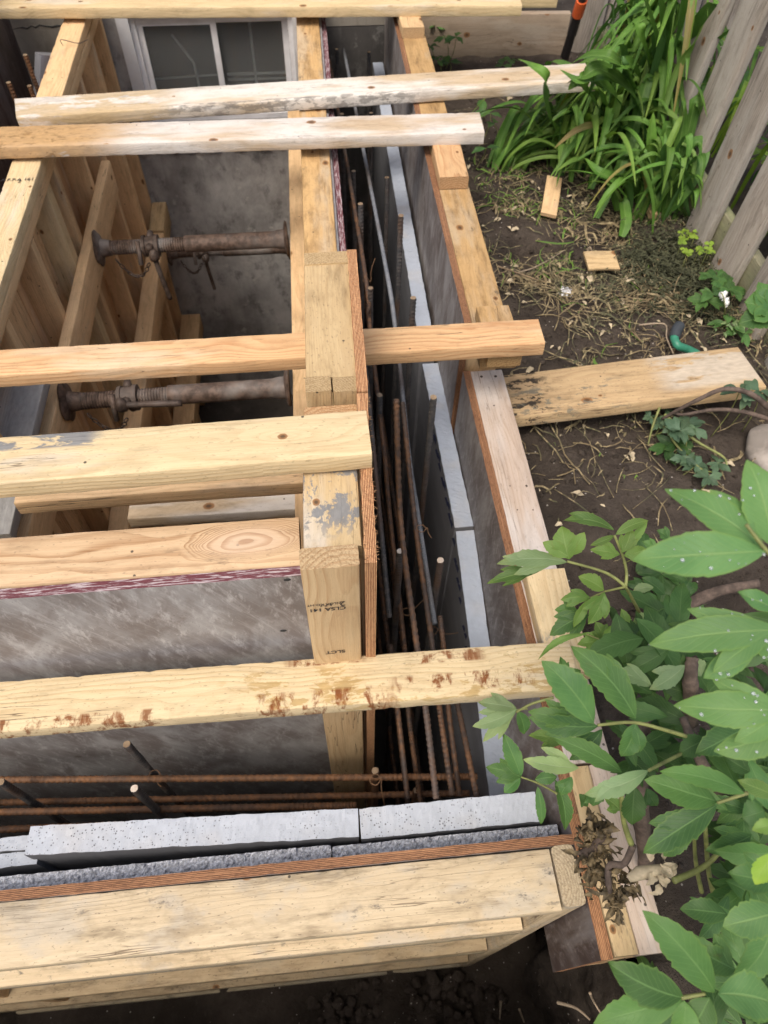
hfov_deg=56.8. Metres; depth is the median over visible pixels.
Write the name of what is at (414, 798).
rebar
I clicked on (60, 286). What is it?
formwork panel
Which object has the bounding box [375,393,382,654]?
rebar
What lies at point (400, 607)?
rebar
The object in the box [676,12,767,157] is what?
neighbour plant
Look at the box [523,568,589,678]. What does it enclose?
wood block
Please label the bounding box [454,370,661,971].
formwork panel
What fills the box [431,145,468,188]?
wood block
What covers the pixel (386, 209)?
rebar
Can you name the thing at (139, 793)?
rebar
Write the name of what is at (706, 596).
branch
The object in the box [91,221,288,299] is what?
screw jack
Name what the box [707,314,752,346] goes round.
bleeding heart
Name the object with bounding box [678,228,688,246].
clover
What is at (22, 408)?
cement coated board
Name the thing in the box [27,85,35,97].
rebar
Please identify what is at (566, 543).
peony shrub
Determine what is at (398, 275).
rebar
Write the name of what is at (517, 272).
twig
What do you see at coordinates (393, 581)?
rebar
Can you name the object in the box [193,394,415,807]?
pit floor
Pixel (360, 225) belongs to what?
rebar
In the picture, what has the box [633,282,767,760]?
peony shrub
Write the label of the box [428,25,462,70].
weed
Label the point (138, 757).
rebar
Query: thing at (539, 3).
cross board
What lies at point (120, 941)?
formwork panel
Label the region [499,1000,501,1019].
root
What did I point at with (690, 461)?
weed
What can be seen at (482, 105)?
weed
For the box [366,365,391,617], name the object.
rebar
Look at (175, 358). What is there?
cross board
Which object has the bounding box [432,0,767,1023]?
ground
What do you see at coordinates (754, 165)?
neighbour plant
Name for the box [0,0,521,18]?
cross board
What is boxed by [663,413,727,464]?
twig
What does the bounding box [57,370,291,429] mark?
screw jack
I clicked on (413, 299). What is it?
rebar
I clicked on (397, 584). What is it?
rebar
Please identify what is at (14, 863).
foam board
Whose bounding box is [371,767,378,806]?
rebar
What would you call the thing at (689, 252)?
clover
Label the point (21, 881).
foam strip
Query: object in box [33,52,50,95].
foam scrap
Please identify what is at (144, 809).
rebar
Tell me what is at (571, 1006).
root
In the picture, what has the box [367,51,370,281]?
rebar
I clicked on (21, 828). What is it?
rebar
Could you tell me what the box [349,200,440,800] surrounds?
rebar
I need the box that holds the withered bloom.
[560,807,645,925]
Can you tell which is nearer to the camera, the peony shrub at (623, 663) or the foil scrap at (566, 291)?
the peony shrub at (623, 663)
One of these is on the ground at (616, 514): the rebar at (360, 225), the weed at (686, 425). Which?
the weed at (686, 425)
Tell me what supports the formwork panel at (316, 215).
on the pit floor at (210, 412)
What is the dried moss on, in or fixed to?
on the ground at (616, 514)
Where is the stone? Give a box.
[744,424,767,470]
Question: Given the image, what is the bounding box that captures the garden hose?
[669,321,699,352]
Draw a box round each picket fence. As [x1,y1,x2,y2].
[571,0,740,52]
[593,0,767,368]
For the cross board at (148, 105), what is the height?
0.040 m
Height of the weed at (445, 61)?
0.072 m
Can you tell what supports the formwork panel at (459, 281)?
on the pit floor at (210, 412)
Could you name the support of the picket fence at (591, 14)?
on the ground at (616, 514)
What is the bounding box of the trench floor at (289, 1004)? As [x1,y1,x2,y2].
[0,931,542,1023]
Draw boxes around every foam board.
[0,835,28,853]
[0,852,60,876]
[24,809,359,870]
[359,791,539,843]
[372,62,433,642]
[400,363,472,743]
[418,530,509,802]
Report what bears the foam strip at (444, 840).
attached to the formwork panel at (120, 941)
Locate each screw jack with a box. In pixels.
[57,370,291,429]
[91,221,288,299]
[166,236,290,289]
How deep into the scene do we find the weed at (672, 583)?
1.65 m
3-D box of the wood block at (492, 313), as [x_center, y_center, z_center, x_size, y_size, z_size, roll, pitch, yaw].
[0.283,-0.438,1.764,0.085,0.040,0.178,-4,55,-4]
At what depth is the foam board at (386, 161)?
2.92 m
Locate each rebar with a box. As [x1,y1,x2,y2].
[0,773,477,783]
[0,778,70,823]
[0,790,469,805]
[0,801,355,815]
[0,820,127,833]
[6,81,16,103]
[23,54,38,92]
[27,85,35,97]
[123,741,195,816]
[130,785,170,818]
[329,59,422,802]
[335,48,342,208]
[339,113,347,250]
[342,48,436,624]
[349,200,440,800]
[351,170,356,249]
[358,202,363,328]
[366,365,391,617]
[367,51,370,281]
[367,286,372,481]
[369,112,372,286]
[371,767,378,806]
[373,421,425,802]
[374,515,410,803]
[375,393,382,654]
[376,603,400,804]
[379,176,388,553]
[382,548,402,805]
[385,214,403,611]
[387,644,409,798]
[391,296,416,637]
[393,399,439,798]
[400,395,436,720]
[400,402,454,795]
[401,557,443,804]
[410,787,417,803]
[437,615,461,795]
[440,644,479,796]
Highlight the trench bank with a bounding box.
[521,830,634,1023]
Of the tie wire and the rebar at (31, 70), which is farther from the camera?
the rebar at (31, 70)
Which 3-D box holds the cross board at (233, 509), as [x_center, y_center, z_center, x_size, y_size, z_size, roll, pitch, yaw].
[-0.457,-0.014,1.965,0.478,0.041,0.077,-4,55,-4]
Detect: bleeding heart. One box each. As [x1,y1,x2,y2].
[687,269,745,319]
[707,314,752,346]
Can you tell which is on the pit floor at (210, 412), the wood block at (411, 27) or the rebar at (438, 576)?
the rebar at (438, 576)
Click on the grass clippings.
(546, 264)
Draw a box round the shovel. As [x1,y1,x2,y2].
[557,0,587,64]
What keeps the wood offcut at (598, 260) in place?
on the ground at (616, 514)
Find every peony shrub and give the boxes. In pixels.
[472,582,767,1023]
[487,511,695,672]
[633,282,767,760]
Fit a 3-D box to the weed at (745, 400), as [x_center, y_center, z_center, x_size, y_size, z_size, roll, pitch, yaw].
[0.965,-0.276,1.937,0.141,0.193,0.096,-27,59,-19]
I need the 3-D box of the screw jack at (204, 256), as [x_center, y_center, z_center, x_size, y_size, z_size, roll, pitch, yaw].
[-0.831,-1.364,3.860,0.644,0.273,0.130,-5,55,-4]
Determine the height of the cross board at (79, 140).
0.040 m
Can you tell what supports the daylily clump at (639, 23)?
on the ground at (616, 514)
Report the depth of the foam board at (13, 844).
1.31 m
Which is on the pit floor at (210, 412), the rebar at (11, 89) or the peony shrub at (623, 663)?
the rebar at (11, 89)
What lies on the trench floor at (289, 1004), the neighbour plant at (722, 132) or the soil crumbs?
the soil crumbs
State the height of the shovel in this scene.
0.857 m
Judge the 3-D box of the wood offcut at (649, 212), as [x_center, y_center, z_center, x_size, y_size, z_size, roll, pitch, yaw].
[0.977,-1.155,2.631,0.032,0.022,0.176,-1,61,-5]
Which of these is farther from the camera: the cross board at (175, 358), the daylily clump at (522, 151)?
the daylily clump at (522, 151)
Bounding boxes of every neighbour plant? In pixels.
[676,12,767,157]
[726,99,767,238]
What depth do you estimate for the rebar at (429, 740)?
1.43 m
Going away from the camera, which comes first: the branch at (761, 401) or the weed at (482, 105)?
the branch at (761, 401)
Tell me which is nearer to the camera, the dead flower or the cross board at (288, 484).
the dead flower
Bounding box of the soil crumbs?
[307,95,767,1023]
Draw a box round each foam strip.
[0,845,332,889]
[332,824,558,857]
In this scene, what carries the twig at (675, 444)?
on the ground at (616, 514)
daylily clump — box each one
[472,3,706,181]
[479,76,678,203]
[487,94,589,173]
[536,0,728,138]
[563,24,709,236]
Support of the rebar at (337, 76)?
on the pit floor at (210, 412)
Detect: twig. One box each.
[498,265,541,281]
[516,250,564,273]
[639,323,673,353]
[647,407,660,444]
[661,421,711,472]
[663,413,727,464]
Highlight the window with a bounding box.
[114,17,297,121]
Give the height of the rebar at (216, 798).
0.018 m
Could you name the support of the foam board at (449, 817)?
on the trench floor at (289, 1004)
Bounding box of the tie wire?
[369,774,384,805]
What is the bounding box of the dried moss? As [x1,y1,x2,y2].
[587,208,767,351]
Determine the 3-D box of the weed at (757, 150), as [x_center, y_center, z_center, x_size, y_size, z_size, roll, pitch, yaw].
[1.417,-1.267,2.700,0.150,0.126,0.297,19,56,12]
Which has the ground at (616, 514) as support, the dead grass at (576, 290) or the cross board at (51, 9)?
the dead grass at (576, 290)
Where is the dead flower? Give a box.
[626,853,677,894]
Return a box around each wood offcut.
[540,175,561,218]
[583,251,619,270]
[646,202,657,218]
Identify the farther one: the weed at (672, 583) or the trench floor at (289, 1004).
the trench floor at (289, 1004)
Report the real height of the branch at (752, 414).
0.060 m
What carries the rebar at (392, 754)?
attached to the formwork panel at (316, 215)
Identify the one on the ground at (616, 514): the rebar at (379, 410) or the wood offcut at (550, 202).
the wood offcut at (550, 202)
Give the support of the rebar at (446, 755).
attached to the rebar at (438, 576)
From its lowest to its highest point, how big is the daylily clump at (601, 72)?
0.560 m
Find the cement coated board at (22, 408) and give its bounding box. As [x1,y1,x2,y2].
[0,384,50,537]
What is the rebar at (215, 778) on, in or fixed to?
attached to the rebar at (375, 787)
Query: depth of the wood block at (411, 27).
2.80 m
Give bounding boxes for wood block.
[396,16,424,38]
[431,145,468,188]
[475,305,521,366]
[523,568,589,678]
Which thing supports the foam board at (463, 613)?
on the pit floor at (210, 412)
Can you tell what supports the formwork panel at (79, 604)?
on the pit floor at (210, 412)
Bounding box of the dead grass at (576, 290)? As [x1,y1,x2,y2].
[456,96,767,560]
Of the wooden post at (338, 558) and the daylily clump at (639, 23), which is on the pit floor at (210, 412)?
the wooden post at (338, 558)
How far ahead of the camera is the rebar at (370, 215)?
3.02 m
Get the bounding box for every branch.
[661,386,767,419]
[674,408,767,420]
[691,579,760,607]
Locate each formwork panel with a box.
[0,18,204,536]
[0,19,32,193]
[0,517,336,837]
[0,834,585,1013]
[288,17,345,548]
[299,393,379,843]
[304,249,367,406]
[384,17,515,435]
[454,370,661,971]
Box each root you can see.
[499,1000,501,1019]
[557,1000,589,1020]
[589,992,600,1012]
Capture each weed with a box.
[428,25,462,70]
[440,55,518,70]
[471,98,501,169]
[622,532,705,606]
[642,408,673,433]
[648,434,694,464]
[653,416,706,445]
[669,448,730,489]
[711,379,767,436]
[749,147,767,187]
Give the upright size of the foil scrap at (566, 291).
0.020 m
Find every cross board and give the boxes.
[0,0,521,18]
[0,112,483,158]
[0,319,544,386]
[0,411,371,497]
[0,641,575,738]
[14,63,595,126]
[14,473,302,513]
[128,494,294,526]
[521,0,557,7]
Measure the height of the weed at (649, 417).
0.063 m
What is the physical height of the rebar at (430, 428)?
2.505 m
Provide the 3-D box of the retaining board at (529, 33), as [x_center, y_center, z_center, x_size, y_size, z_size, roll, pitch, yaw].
[0.504,-2.249,3.350,0.717,0.193,0.041,-2,55,-3]
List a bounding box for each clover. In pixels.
[676,229,715,271]
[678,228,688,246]
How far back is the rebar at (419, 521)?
1.93 m
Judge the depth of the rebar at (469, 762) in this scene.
1.47 m
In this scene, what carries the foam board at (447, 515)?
on the pit floor at (210, 412)
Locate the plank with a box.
[504,347,765,426]
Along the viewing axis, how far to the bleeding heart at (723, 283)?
2.25 m
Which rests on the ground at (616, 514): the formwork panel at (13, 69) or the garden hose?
the garden hose
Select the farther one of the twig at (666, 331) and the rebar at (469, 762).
the twig at (666, 331)
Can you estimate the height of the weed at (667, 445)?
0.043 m
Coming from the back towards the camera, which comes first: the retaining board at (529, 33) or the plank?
the retaining board at (529, 33)
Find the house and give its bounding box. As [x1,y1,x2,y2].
[9,17,384,393]
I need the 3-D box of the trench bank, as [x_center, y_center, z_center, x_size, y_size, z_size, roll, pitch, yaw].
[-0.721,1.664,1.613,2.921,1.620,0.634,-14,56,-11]
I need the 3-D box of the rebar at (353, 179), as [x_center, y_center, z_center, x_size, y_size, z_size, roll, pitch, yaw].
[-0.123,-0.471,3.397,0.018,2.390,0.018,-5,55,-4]
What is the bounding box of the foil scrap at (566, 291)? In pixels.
[558,287,571,295]
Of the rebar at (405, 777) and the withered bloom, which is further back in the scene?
the rebar at (405, 777)
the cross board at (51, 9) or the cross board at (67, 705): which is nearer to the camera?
the cross board at (67, 705)
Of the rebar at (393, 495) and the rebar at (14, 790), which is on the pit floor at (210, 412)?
the rebar at (14, 790)
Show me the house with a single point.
(198, 193)
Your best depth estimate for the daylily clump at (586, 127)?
2.57 m
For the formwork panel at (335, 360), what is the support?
on the pit floor at (210, 412)
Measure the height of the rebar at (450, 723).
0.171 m
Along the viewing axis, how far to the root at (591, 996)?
1.46 m
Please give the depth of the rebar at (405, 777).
1.59 m
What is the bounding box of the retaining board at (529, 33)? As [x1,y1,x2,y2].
[421,10,570,57]
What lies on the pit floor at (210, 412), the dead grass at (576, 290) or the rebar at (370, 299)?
the rebar at (370, 299)
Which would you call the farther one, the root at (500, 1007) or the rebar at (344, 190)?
the rebar at (344, 190)
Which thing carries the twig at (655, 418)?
on the ground at (616, 514)
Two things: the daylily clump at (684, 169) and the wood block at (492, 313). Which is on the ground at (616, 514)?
the daylily clump at (684, 169)
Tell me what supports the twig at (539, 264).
on the ground at (616, 514)
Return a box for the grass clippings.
[464,100,754,477]
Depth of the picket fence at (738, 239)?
2.30 m
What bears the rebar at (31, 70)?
on the pit floor at (210, 412)
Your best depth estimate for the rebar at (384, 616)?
2.28 m
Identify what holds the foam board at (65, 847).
on the trench floor at (289, 1004)
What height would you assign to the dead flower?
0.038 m
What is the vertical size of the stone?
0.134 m
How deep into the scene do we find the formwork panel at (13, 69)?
3.05 m

